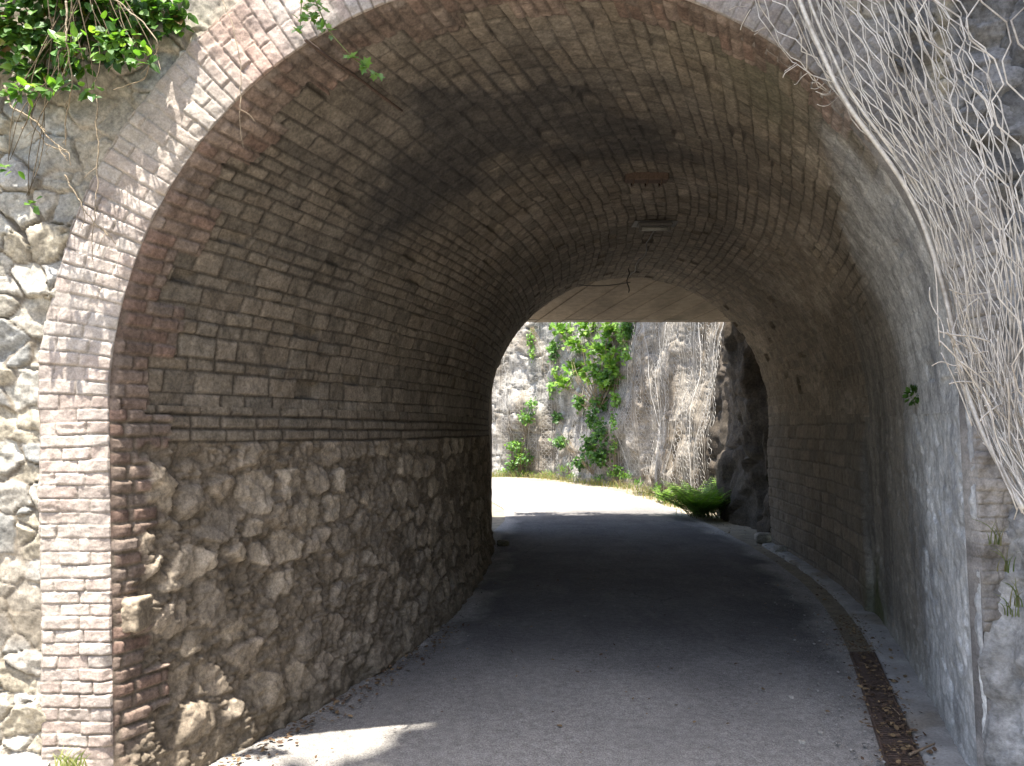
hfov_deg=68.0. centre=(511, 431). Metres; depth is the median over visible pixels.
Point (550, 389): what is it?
creeper
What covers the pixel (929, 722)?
kerb
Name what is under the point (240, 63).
dry vine
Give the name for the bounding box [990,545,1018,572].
grass tuft
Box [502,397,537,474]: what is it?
creeper
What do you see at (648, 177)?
ceiling lamp
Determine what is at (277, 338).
stone tunnel
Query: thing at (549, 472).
weeds
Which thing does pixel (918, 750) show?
twig
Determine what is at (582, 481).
dry grass
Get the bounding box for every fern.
[636,478,730,518]
[649,487,675,501]
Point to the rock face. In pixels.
(1000, 661)
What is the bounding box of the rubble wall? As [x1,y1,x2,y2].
[0,0,1023,765]
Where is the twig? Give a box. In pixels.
[908,743,934,755]
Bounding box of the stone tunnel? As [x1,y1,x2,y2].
[37,0,1016,765]
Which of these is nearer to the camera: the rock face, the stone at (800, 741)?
the rock face
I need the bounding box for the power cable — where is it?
[581,231,653,292]
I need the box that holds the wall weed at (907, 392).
[902,385,918,405]
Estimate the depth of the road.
4.89 m
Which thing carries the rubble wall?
on the ground at (834, 608)
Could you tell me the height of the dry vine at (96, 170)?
0.644 m
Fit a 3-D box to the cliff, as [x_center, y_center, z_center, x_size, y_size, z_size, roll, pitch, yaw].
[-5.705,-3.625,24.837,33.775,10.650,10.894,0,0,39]
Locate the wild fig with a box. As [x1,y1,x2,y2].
[546,322,626,407]
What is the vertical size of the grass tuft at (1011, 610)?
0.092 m
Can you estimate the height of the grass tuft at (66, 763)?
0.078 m
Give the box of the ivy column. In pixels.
[548,406,612,474]
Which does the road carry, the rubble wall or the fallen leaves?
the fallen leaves
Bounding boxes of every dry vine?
[4,85,66,156]
[26,90,70,164]
[57,1,72,144]
[64,175,115,250]
[84,95,101,259]
[113,0,160,89]
[222,0,253,147]
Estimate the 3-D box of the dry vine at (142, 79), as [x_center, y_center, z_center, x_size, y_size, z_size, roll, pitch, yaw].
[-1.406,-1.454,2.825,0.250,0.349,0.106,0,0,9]
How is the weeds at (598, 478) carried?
on the ground at (834, 608)
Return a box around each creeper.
[0,0,159,214]
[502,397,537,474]
[526,327,560,399]
[609,327,631,408]
[609,411,622,478]
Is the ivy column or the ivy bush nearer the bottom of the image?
the ivy column
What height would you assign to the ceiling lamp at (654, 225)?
0.105 m
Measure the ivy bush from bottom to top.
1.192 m
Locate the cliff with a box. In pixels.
[492,322,770,532]
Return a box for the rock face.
[977,0,1023,765]
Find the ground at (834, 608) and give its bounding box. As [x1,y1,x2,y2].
[492,476,871,653]
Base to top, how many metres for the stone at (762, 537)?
0.161 m
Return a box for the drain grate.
[850,652,923,765]
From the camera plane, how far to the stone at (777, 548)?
9.53 m
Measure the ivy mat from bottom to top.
3.047 m
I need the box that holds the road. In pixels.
[209,479,884,765]
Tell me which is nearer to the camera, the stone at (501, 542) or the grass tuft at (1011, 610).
the grass tuft at (1011, 610)
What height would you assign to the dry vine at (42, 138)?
0.270 m
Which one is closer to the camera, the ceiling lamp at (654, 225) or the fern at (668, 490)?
the ceiling lamp at (654, 225)
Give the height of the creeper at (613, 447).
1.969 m
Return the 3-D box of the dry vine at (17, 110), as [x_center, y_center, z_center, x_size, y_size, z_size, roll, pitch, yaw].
[-1.827,-1.188,2.909,0.233,0.269,0.028,0,0,-6]
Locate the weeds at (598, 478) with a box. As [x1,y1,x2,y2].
[567,467,661,491]
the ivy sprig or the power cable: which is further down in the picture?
the power cable
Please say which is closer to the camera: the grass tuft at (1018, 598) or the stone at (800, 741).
the grass tuft at (1018, 598)
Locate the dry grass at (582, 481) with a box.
[492,470,692,515]
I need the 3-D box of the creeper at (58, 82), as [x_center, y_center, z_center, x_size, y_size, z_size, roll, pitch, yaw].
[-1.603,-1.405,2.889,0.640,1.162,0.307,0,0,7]
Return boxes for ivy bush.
[0,0,198,96]
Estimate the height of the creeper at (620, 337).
2.401 m
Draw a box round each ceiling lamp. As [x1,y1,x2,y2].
[624,171,668,187]
[631,220,678,231]
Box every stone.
[497,539,508,545]
[754,532,771,543]
[773,545,786,552]
[797,739,805,743]
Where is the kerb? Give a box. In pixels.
[762,542,969,765]
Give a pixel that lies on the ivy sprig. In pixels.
(321, 23)
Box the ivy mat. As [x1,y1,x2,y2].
[545,322,634,415]
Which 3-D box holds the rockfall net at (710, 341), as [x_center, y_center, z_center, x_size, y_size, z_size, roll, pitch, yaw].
[0.995,-1.898,22.329,3.900,6.708,16.669,0,0,-33]
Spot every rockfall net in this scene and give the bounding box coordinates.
[492,322,723,491]
[729,0,1023,519]
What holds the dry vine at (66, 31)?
attached to the creeper at (58, 82)
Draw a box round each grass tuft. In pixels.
[53,746,89,765]
[974,519,1005,545]
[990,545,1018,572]
[993,593,1020,616]
[1004,579,1022,606]
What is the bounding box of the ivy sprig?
[291,0,384,81]
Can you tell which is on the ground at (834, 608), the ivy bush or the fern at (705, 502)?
the fern at (705, 502)
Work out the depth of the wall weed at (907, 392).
4.20 m
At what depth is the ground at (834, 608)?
9.79 m
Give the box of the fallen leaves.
[218,486,941,765]
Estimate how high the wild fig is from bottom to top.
3.101 m
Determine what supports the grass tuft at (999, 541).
attached to the rock face
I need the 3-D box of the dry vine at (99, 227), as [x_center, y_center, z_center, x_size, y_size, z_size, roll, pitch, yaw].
[-1.647,-0.852,2.959,0.202,0.301,0.021,0,0,3]
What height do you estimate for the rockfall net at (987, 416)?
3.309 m
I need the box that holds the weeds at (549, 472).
[496,465,569,477]
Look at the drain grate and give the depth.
4.07 m

